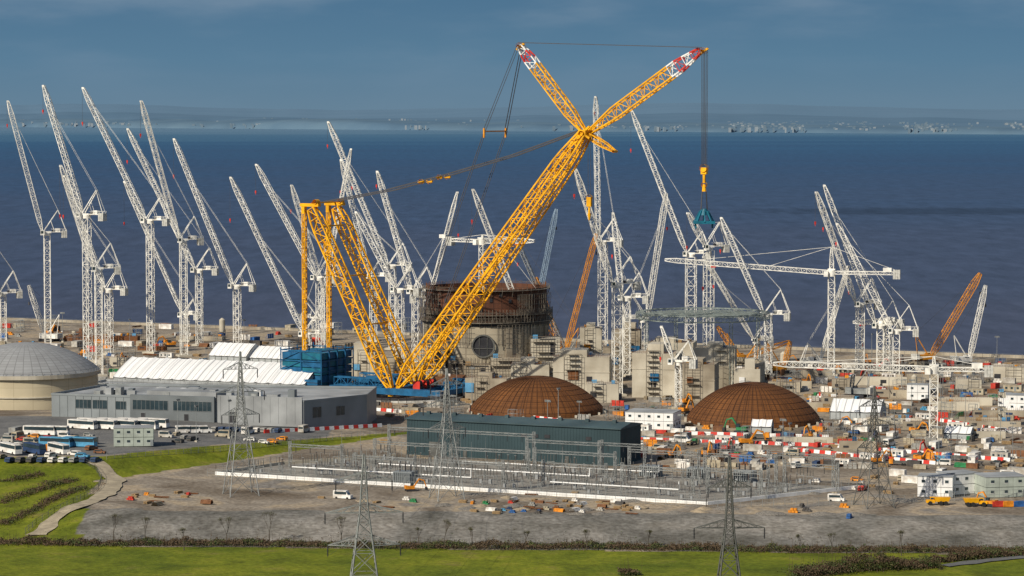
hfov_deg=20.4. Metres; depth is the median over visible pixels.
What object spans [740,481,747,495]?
circuit breaker
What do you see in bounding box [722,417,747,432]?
excavator
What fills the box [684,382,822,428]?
steel dome
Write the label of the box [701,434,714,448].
scaffold tower
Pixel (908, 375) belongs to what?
concrete structure
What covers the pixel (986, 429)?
portable cabin
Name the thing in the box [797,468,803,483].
circuit breaker
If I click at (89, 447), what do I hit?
parked car
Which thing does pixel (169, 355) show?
portable cabin
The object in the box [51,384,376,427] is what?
office building
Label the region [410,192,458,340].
tower crane
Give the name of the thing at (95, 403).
window
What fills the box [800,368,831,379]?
concrete structure
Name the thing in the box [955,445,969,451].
shipping container
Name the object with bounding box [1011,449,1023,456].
formwork panel
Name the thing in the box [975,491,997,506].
excavator
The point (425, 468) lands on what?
circuit breaker
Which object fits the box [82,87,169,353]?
tower crane
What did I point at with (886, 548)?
hedge
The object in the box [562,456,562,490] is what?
lightning rod
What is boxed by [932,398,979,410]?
concrete structure
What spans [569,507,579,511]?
pipe stack
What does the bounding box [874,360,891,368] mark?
excavator
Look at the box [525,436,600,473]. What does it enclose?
substation gantry
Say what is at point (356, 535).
electricity pylon
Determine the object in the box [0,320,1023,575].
ground
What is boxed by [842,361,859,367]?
portable cabin
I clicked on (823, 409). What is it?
shipping container
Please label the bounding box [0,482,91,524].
hedge
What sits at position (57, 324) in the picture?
scaffold tower
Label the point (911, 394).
floodlight mast
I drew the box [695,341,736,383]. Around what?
concrete structure
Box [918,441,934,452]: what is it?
excavator
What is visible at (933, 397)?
concrete structure
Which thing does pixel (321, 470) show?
circuit breaker
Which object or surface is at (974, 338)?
crawler crane
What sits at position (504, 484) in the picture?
circuit breaker
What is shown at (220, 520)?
bare tree
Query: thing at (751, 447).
portable cabin
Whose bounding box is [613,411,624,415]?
shipping container
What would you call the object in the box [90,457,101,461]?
parked car
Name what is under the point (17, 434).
van
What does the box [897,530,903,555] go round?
bare tree
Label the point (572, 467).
gas insulated pipe
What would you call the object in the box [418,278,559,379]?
reactor building
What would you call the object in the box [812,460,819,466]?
shipping container
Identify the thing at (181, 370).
frame tent
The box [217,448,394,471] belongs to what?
fence
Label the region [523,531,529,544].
bare tree
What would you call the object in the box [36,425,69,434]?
coach
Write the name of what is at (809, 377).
excavator
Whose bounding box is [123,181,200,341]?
tower crane
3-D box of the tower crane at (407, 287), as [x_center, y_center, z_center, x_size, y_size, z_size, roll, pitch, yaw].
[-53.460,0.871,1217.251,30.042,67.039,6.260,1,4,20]
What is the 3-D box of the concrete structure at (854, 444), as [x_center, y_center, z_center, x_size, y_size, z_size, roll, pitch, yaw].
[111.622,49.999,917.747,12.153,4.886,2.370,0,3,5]
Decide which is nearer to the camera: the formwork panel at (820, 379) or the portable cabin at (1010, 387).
the portable cabin at (1010, 387)
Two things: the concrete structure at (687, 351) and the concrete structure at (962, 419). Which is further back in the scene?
the concrete structure at (687, 351)
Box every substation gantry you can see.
[288,441,343,470]
[353,452,416,472]
[373,438,446,471]
[387,424,458,456]
[434,456,504,483]
[449,445,530,476]
[456,429,535,467]
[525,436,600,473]
[533,447,616,481]
[541,459,607,488]
[600,440,646,472]
[620,462,694,494]
[627,446,699,481]
[703,450,777,486]
[706,465,762,495]
[767,449,834,486]
[783,460,838,493]
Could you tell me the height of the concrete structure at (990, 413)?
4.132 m
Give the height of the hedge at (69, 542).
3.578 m
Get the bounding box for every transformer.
[393,464,417,482]
[639,458,662,476]
[687,460,710,478]
[734,463,756,482]
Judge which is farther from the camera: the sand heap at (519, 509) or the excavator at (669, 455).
the excavator at (669, 455)
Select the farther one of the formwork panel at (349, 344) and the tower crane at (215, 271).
the tower crane at (215, 271)
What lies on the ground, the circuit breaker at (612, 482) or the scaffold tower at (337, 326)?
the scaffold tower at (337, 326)
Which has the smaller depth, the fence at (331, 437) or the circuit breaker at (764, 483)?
the circuit breaker at (764, 483)
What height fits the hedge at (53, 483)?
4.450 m
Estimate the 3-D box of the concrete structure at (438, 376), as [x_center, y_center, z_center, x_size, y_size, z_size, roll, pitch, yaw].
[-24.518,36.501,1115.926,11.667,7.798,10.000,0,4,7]
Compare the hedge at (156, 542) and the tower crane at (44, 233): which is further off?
the tower crane at (44, 233)
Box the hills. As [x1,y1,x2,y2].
[0,103,1023,133]
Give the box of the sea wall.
[1,317,1023,357]
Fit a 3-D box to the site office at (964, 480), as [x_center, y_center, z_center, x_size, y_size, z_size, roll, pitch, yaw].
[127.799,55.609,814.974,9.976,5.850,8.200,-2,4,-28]
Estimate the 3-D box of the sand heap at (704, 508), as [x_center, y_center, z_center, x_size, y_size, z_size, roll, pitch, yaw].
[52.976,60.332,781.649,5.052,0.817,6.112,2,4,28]
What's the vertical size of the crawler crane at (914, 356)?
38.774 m
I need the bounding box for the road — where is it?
[942,555,1023,565]
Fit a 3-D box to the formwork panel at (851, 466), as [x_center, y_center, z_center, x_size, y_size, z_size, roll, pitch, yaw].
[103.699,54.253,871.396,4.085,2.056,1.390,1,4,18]
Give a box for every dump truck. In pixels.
[926,497,950,505]
[963,498,987,506]
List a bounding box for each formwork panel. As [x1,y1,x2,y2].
[12,323,21,328]
[239,334,249,339]
[312,337,326,344]
[342,343,352,349]
[379,402,391,408]
[405,410,418,415]
[426,401,439,407]
[446,397,457,403]
[576,414,589,419]
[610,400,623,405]
[641,446,651,452]
[643,439,657,445]
[676,461,689,467]
[707,459,720,466]
[712,443,719,448]
[739,455,751,462]
[808,395,819,400]
[815,377,827,383]
[819,386,831,391]
[836,453,850,458]
[843,462,856,468]
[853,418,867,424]
[889,403,901,408]
[889,428,900,433]
[903,438,914,443]
[911,443,924,448]
[927,406,936,410]
[932,455,944,460]
[936,387,947,394]
[938,412,948,416]
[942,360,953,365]
[956,411,963,418]
[967,434,974,441]
[991,435,1001,439]
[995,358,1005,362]
[1007,426,1021,433]
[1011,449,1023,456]
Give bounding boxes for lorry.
[612,405,629,410]
[686,438,697,445]
[751,432,769,438]
[776,425,783,432]
[838,420,851,424]
[889,459,906,465]
[890,408,906,413]
[926,452,939,459]
[948,453,967,461]
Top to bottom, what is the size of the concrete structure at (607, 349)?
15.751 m
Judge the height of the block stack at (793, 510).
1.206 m
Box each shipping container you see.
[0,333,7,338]
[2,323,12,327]
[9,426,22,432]
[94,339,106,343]
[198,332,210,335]
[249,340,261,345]
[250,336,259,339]
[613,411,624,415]
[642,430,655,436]
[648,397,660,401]
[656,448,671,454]
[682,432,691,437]
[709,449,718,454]
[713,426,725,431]
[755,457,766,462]
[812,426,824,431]
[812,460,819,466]
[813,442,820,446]
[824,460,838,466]
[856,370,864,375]
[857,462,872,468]
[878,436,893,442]
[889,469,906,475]
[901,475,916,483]
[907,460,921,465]
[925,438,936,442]
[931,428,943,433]
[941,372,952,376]
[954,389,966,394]
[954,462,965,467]
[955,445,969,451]
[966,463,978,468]
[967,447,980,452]
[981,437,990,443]
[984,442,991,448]
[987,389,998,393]
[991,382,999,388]
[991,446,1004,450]
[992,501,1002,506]
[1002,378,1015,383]
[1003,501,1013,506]
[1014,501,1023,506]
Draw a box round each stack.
[126,496,134,499]
[151,501,163,505]
[198,343,209,346]
[200,499,212,503]
[304,379,320,385]
[384,413,394,416]
[412,403,423,407]
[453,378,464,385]
[485,507,496,510]
[508,496,517,500]
[534,500,544,502]
[553,508,564,511]
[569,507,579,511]
[597,504,606,507]
[610,499,621,502]
[614,501,625,504]
[655,429,667,433]
[657,455,664,459]
[663,432,675,436]
[670,428,684,432]
[675,459,688,463]
[685,426,697,430]
[702,425,710,428]
[724,462,736,466]
[780,432,794,436]
[788,508,797,512]
[801,386,809,389]
[802,507,810,511]
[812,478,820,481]
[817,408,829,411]
[839,503,848,507]
[846,513,851,518]
[878,463,888,466]
[901,401,913,405]
[913,464,926,468]
[920,398,928,402]
[942,438,949,442]
[976,443,983,447]
[985,465,996,469]
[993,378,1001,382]
[1014,458,1023,461]
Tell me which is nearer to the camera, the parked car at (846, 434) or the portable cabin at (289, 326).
the parked car at (846, 434)
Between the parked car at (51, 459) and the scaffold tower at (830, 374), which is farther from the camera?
the scaffold tower at (830, 374)
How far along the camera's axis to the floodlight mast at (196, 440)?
910.80 m
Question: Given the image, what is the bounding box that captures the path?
[26,460,125,534]
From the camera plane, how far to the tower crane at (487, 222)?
1156.82 m
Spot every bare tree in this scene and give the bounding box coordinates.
[111,514,122,539]
[140,516,150,541]
[180,527,185,549]
[218,517,231,543]
[262,512,276,539]
[334,516,345,539]
[443,519,451,547]
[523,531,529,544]
[583,529,589,549]
[827,532,835,553]
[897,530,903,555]
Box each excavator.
[46,325,58,333]
[157,336,175,346]
[404,478,427,491]
[664,444,683,458]
[678,399,693,413]
[679,393,693,404]
[701,441,712,456]
[721,437,734,450]
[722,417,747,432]
[738,429,767,445]
[802,374,810,380]
[802,425,817,436]
[839,416,860,425]
[865,354,870,363]
[871,450,894,463]
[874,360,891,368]
[909,421,928,433]
[913,448,936,461]
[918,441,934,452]
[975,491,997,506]
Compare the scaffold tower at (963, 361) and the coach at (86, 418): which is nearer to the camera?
the coach at (86, 418)
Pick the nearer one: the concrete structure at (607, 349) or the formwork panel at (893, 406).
the formwork panel at (893, 406)
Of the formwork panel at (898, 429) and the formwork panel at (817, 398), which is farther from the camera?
the formwork panel at (817, 398)
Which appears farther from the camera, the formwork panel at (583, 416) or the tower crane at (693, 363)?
the tower crane at (693, 363)
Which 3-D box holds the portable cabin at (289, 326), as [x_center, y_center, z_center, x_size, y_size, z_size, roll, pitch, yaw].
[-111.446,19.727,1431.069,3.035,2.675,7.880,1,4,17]
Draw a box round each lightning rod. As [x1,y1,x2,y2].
[360,426,360,465]
[401,434,401,469]
[471,445,471,483]
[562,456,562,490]
[686,456,686,487]
[737,452,737,495]
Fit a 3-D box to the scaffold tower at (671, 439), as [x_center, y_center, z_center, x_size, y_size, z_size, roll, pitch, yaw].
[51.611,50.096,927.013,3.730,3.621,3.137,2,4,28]
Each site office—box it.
[113,425,153,445]
[625,408,680,429]
[907,383,928,399]
[917,473,954,496]
[935,469,980,494]
[974,472,1023,496]
[997,392,1023,409]
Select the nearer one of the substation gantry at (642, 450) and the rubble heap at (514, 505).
the rubble heap at (514, 505)
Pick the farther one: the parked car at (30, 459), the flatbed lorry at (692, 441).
the flatbed lorry at (692, 441)
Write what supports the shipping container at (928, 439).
on the ground
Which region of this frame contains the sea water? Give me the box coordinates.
[0,127,1023,354]
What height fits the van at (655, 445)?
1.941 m
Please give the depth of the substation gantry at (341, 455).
867.48 m
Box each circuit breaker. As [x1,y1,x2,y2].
[258,460,263,473]
[311,454,317,469]
[319,461,324,474]
[327,457,334,475]
[333,451,338,463]
[372,459,377,470]
[381,444,387,460]
[408,451,415,467]
[415,467,421,483]
[422,458,428,471]
[424,470,430,483]
[454,461,460,474]
[486,468,493,484]
[501,474,507,488]
[521,460,529,475]
[533,463,540,480]
[550,468,558,484]
[570,458,576,472]
[571,472,578,489]
[581,476,587,489]
[595,482,601,494]
[609,471,615,484]
[655,477,662,493]
[678,484,685,499]
[683,472,689,486]
[690,487,694,500]
[693,469,699,485]
[711,463,716,479]
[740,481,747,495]
[750,470,758,486]
[761,471,768,488]
[782,476,789,492]
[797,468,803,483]
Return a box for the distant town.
[21,118,1023,133]
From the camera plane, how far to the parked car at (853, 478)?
840.66 m
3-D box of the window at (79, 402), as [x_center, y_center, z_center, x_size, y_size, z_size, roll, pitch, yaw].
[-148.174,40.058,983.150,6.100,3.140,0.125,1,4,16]
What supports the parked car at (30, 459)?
on the ground
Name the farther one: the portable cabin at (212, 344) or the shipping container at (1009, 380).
the portable cabin at (212, 344)
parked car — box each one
[4,457,14,461]
[15,457,25,461]
[26,457,36,461]
[27,433,40,437]
[36,457,46,461]
[44,452,57,456]
[47,457,57,461]
[58,457,68,461]
[67,450,80,454]
[68,457,79,461]
[75,452,89,456]
[79,457,89,461]
[83,432,94,435]
[84,445,97,450]
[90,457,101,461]
[93,449,105,453]
[171,438,183,442]
[186,436,198,440]
[211,426,218,430]
[258,439,268,443]
[274,428,281,432]
[276,436,287,440]
[843,432,850,437]
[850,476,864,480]
[858,485,866,490]
[990,460,1001,463]
[998,427,1007,432]
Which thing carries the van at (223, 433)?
on the ground
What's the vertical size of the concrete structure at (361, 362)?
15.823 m
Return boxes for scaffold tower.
[11,320,24,331]
[19,320,30,329]
[43,315,58,326]
[67,333,80,344]
[110,344,123,356]
[123,346,136,357]
[130,329,143,339]
[210,332,221,341]
[332,322,341,334]
[392,405,410,419]
[397,317,411,331]
[433,390,443,404]
[447,404,463,413]
[603,406,619,420]
[634,403,646,407]
[660,397,671,408]
[663,436,677,447]
[670,436,685,449]
[674,450,691,466]
[690,456,700,465]
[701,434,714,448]
[718,442,733,455]
[722,439,737,453]
[775,431,791,445]
[785,384,798,395]
[789,370,802,379]
[817,421,833,434]
[824,371,835,381]
[844,424,856,435]
[847,449,860,461]
[878,412,893,425]
[892,379,907,389]
[893,414,910,428]
[939,402,954,415]
[942,450,952,462]
[943,357,956,368]
[948,436,961,449]
[950,373,962,385]
[955,360,965,370]
[957,384,971,396]
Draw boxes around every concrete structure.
[52,330,77,336]
[64,333,139,341]
[85,357,105,364]
[110,354,128,365]
[137,342,166,350]
[176,333,225,340]
[349,341,379,376]
[376,356,419,381]
[433,373,465,383]
[465,371,510,399]
[511,356,550,378]
[553,348,611,390]
[580,322,602,352]
[587,379,618,402]
[603,343,621,381]
[613,322,641,373]
[632,342,682,397]
[649,336,696,355]
[678,357,718,400]
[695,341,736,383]
[735,358,760,382]
[768,378,800,391]
[771,376,811,387]
[772,432,832,442]
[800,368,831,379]
[806,398,822,408]
[821,393,854,404]
[832,375,852,391]
[839,436,875,450]
[849,372,906,385]
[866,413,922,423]
[876,385,938,397]
[902,418,934,429]
[905,370,938,382]
[907,358,941,365]
[915,422,946,431]
[930,393,954,401]
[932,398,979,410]
[944,393,991,405]
[956,376,981,389]
[959,415,1009,421]
[969,416,1020,428]
[971,426,1005,437]
[972,407,1023,416]
[992,363,1023,381]
[997,389,1008,420]
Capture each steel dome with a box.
[467,375,605,417]
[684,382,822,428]
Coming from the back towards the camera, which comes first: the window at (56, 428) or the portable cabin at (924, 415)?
the portable cabin at (924, 415)
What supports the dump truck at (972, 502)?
on the ground
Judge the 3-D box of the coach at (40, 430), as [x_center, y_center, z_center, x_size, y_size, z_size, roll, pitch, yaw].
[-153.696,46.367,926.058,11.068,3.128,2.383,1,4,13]
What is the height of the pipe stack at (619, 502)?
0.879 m
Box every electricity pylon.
[216,351,264,497]
[324,454,403,575]
[422,368,470,501]
[693,457,764,575]
[852,386,895,508]
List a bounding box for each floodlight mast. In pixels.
[60,312,64,341]
[105,349,109,378]
[194,405,197,441]
[227,399,231,438]
[455,367,458,403]
[557,387,560,417]
[780,419,786,463]
[909,379,914,411]
[936,426,941,467]
[938,373,942,400]
[939,397,943,425]
[963,393,967,421]
[998,408,1002,442]
[1010,422,1015,461]
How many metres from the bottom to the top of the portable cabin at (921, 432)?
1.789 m
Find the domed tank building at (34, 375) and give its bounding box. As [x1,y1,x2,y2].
[0,342,100,409]
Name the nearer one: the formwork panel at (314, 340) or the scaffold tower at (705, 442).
the scaffold tower at (705, 442)
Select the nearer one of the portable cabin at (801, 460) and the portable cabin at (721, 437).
the portable cabin at (801, 460)
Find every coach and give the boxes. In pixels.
[0,441,21,454]
[23,425,55,434]
[23,441,45,454]
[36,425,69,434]
[39,436,72,446]
[47,441,69,454]
[64,436,96,446]
[67,419,97,429]
[77,417,107,419]
[88,419,117,429]
[99,417,127,419]
[108,419,138,424]
[119,417,147,419]
[128,419,158,428]
[139,417,169,427]
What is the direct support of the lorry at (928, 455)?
on the ground
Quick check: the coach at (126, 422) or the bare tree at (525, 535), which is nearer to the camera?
the bare tree at (525, 535)
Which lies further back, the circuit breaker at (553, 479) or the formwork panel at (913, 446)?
the formwork panel at (913, 446)
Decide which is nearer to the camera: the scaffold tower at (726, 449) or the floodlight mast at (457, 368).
the scaffold tower at (726, 449)
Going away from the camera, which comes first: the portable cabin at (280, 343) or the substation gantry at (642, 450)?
the substation gantry at (642, 450)
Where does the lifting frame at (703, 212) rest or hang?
hanging from the ring crane at (329, 366)
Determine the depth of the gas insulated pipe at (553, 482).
813.47 m
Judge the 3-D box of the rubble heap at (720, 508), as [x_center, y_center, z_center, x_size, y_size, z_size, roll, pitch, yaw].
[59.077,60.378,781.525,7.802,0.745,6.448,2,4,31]
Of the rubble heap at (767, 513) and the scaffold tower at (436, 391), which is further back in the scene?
the scaffold tower at (436, 391)
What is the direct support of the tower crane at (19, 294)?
on the ground
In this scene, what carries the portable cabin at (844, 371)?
on the ground
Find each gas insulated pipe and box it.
[292,466,471,482]
[379,463,589,480]
[462,461,658,472]
[550,481,678,490]
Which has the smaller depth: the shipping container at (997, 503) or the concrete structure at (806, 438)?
the shipping container at (997, 503)
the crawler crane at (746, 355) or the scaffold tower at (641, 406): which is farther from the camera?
the crawler crane at (746, 355)
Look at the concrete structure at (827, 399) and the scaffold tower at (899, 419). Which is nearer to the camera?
the scaffold tower at (899, 419)
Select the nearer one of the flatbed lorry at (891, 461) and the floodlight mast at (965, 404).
the flatbed lorry at (891, 461)
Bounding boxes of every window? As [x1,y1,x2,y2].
[0,443,21,448]
[23,443,45,448]
[24,426,54,430]
[40,438,72,441]
[48,443,69,449]
[55,427,69,429]
[68,420,97,424]
[72,438,96,441]
[75,399,90,408]
[92,400,106,408]
[97,421,117,424]
[116,401,125,409]
[118,421,138,424]
[138,421,158,424]
[148,419,169,422]
[313,406,321,417]
[336,405,344,415]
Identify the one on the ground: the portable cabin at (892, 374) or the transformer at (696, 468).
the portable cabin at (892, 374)
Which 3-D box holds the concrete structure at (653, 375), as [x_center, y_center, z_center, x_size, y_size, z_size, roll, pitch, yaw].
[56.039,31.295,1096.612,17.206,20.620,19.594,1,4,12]
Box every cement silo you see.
[219,318,225,334]
[780,351,786,362]
[911,374,916,382]
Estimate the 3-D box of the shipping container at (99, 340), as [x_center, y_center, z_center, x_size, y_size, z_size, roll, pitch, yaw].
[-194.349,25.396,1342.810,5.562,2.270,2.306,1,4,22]
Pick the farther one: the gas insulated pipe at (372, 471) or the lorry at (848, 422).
the lorry at (848, 422)
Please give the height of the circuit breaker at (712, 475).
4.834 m
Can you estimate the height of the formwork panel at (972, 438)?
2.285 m
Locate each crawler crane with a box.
[27,285,61,341]
[511,229,579,347]
[528,209,557,283]
[535,277,579,347]
[553,233,597,348]
[716,326,762,359]
[726,333,789,359]
[766,341,791,373]
[844,366,872,397]
[911,273,981,361]
[950,285,986,365]
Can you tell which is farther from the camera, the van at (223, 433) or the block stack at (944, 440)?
the block stack at (944, 440)
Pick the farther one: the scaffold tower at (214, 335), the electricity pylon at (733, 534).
the scaffold tower at (214, 335)
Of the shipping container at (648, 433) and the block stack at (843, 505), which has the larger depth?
the shipping container at (648, 433)
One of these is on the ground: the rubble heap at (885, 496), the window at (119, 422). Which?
the rubble heap at (885, 496)
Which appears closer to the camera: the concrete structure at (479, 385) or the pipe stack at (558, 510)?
the pipe stack at (558, 510)
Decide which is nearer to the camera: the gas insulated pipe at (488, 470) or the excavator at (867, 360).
the gas insulated pipe at (488, 470)
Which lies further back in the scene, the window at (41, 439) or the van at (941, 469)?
the window at (41, 439)
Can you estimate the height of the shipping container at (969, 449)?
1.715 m
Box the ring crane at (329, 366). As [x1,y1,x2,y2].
[280,42,708,402]
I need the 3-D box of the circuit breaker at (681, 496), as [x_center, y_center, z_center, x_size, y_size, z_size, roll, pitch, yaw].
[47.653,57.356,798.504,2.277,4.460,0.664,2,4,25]
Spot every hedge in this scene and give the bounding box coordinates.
[0,468,45,482]
[0,475,84,503]
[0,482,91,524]
[0,532,115,547]
[108,532,224,547]
[223,532,338,548]
[337,534,453,550]
[454,535,570,550]
[569,536,686,551]
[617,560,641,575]
[686,536,803,553]
[777,541,944,575]
[801,541,920,553]
[919,538,1023,553]
[930,540,1023,562]
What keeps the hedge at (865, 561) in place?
on the ground
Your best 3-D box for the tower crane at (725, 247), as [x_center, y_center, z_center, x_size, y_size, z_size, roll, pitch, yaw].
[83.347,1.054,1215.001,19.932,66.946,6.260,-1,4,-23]
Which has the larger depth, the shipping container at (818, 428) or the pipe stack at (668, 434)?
the shipping container at (818, 428)
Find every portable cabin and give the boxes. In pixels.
[71,340,84,346]
[118,341,133,346]
[136,340,147,346]
[159,324,173,328]
[159,352,173,357]
[174,332,188,336]
[210,342,221,347]
[274,340,290,345]
[285,324,295,329]
[352,328,368,333]
[401,407,420,413]
[641,424,651,430]
[715,435,734,439]
[743,444,762,450]
[750,459,759,466]
[756,462,763,469]
[783,446,790,451]
[789,458,804,463]
[835,458,850,463]
[837,368,854,373]
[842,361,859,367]
[851,425,869,431]
[859,452,876,458]
[876,424,888,431]
[882,373,895,376]
[885,449,905,456]
[886,431,898,438]
[910,430,926,435]
[915,413,931,418]
[929,440,941,448]
[947,422,964,426]
[967,388,984,394]
[967,454,977,462]
[968,451,980,458]
[980,428,996,430]
[990,451,1010,458]
[1003,384,1022,391]
[1007,466,1023,474]
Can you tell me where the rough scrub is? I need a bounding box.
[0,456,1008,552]
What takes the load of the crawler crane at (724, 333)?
on the ground
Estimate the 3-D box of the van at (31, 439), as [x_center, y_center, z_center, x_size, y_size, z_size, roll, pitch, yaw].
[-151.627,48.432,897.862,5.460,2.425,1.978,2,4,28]
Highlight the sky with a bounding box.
[0,0,1023,109]
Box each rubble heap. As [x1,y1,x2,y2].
[435,503,452,506]
[458,506,476,510]
[459,492,478,494]
[503,503,523,506]
[566,512,585,514]
[580,507,594,510]
[592,512,607,514]
[622,499,640,501]
[664,511,685,513]
[714,506,738,510]
[756,511,786,515]
[809,458,831,461]
[809,492,821,494]
[809,512,838,515]
[837,512,865,515]
[870,494,898,497]
[889,498,919,502]
[1004,445,1021,447]
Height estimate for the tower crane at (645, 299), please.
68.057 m
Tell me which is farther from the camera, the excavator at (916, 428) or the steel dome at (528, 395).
the steel dome at (528, 395)
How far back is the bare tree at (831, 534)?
727.47 m
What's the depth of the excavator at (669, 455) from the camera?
897.71 m
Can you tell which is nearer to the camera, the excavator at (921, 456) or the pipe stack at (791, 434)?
the excavator at (921, 456)
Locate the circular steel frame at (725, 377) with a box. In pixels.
[636,307,769,388]
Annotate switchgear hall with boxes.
[405,411,642,465]
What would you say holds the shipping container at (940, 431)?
on the ground
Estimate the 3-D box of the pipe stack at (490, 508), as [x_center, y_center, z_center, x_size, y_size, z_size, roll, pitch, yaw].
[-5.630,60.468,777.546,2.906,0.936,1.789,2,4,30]
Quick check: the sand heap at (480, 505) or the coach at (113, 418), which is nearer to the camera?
the sand heap at (480, 505)
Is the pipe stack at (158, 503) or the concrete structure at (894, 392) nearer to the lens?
the pipe stack at (158, 503)
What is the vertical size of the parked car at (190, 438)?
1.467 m
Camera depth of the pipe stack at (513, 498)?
798.28 m
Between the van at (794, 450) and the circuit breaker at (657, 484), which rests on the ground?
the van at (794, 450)
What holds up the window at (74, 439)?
in the coach at (81, 441)
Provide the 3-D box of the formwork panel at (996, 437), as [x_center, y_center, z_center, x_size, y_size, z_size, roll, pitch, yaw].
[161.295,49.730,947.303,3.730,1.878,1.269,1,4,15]
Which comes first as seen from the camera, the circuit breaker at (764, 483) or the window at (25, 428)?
the circuit breaker at (764, 483)
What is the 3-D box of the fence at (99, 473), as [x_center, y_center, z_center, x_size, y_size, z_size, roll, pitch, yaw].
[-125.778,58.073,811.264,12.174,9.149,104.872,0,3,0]
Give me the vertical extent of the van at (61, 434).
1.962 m
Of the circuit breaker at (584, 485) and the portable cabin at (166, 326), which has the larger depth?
the portable cabin at (166, 326)
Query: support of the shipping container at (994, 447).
on the ground
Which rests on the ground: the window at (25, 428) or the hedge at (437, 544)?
the hedge at (437, 544)
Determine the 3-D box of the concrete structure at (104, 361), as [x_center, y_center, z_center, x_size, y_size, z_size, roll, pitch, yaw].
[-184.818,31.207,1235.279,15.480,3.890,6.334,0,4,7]
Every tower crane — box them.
[0,252,22,343]
[6,100,66,342]
[42,85,106,360]
[59,165,120,376]
[63,176,127,354]
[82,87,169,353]
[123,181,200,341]
[126,128,218,345]
[140,100,203,356]
[173,138,255,342]
[229,177,325,348]
[255,164,338,347]
[290,185,345,346]
[300,148,352,341]
[327,121,411,349]
[340,159,391,341]
[355,211,420,358]
[376,171,433,361]
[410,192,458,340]
[439,234,534,288]
[471,189,549,318]
[573,169,640,395]
[593,96,622,351]
[611,212,648,376]
[623,193,667,348]
[630,110,711,339]
[659,326,697,408]
[665,247,900,376]
[686,212,729,344]
[702,256,773,358]
[719,217,790,376]
[773,356,992,439]
[800,266,849,369]
[814,192,881,373]
[822,185,901,373]
[835,223,918,376]
[853,317,904,372]
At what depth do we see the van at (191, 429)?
934.80 m
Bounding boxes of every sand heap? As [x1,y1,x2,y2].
[474,504,487,507]
[512,507,529,510]
[633,504,648,508]
[691,509,708,512]
[694,506,711,510]
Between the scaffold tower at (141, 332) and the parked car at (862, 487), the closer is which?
the parked car at (862, 487)
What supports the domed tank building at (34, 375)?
on the ground
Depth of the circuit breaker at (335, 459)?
881.49 m
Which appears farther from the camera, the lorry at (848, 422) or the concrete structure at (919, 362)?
the concrete structure at (919, 362)
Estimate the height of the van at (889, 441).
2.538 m
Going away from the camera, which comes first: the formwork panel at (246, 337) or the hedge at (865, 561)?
the hedge at (865, 561)
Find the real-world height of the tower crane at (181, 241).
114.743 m
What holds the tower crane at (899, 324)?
on the ground
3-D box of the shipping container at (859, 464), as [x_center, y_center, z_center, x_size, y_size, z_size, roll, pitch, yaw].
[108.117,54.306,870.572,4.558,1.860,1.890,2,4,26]
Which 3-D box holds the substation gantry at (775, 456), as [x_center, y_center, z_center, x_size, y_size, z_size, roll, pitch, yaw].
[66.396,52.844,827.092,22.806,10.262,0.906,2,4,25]
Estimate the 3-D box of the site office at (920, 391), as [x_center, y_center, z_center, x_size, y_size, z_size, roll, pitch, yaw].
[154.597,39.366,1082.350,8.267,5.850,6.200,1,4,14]
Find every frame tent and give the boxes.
[113,356,313,385]
[209,342,263,360]
[249,346,296,362]
[751,419,773,432]
[829,398,885,419]
[944,425,973,438]
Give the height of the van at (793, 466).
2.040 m
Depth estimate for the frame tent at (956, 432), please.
951.61 m
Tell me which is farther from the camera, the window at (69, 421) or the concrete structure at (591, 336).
the concrete structure at (591, 336)
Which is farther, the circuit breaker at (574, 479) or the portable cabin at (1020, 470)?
the portable cabin at (1020, 470)
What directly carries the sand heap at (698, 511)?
on the ground
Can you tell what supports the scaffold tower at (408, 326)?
on the ground
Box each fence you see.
[5,317,1023,358]
[25,454,101,534]
[106,429,397,459]
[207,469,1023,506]
[215,465,864,504]
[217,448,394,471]
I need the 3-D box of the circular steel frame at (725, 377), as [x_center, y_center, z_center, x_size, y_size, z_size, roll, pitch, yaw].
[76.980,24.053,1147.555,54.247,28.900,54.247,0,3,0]
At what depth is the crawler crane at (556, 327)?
1270.53 m
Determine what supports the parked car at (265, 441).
on the ground
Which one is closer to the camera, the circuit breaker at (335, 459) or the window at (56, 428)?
the circuit breaker at (335, 459)
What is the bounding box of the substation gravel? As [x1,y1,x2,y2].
[234,457,836,501]
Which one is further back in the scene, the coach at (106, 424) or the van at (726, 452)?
the coach at (106, 424)
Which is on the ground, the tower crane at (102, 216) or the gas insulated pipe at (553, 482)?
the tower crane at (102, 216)
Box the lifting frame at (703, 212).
[693,191,714,227]
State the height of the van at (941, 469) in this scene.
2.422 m
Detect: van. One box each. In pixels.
[0,435,14,441]
[11,431,25,438]
[23,437,38,442]
[58,432,70,436]
[158,430,173,437]
[175,425,187,432]
[186,425,202,432]
[198,425,211,433]
[215,429,230,436]
[241,426,254,433]
[298,424,309,432]
[333,490,352,498]
[652,443,664,449]
[674,434,691,441]
[722,451,730,457]
[784,448,800,455]
[791,461,800,467]
[827,493,844,501]
[883,438,895,445]
[936,458,950,464]
[936,468,946,470]
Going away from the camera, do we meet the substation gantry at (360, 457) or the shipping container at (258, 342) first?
the substation gantry at (360, 457)
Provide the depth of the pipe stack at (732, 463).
874.93 m
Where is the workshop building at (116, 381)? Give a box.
[98,378,298,385]
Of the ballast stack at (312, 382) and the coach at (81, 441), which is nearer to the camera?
the coach at (81, 441)
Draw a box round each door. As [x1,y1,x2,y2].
[429,442,440,455]
[627,448,631,463]
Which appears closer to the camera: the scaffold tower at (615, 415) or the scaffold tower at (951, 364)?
the scaffold tower at (615, 415)

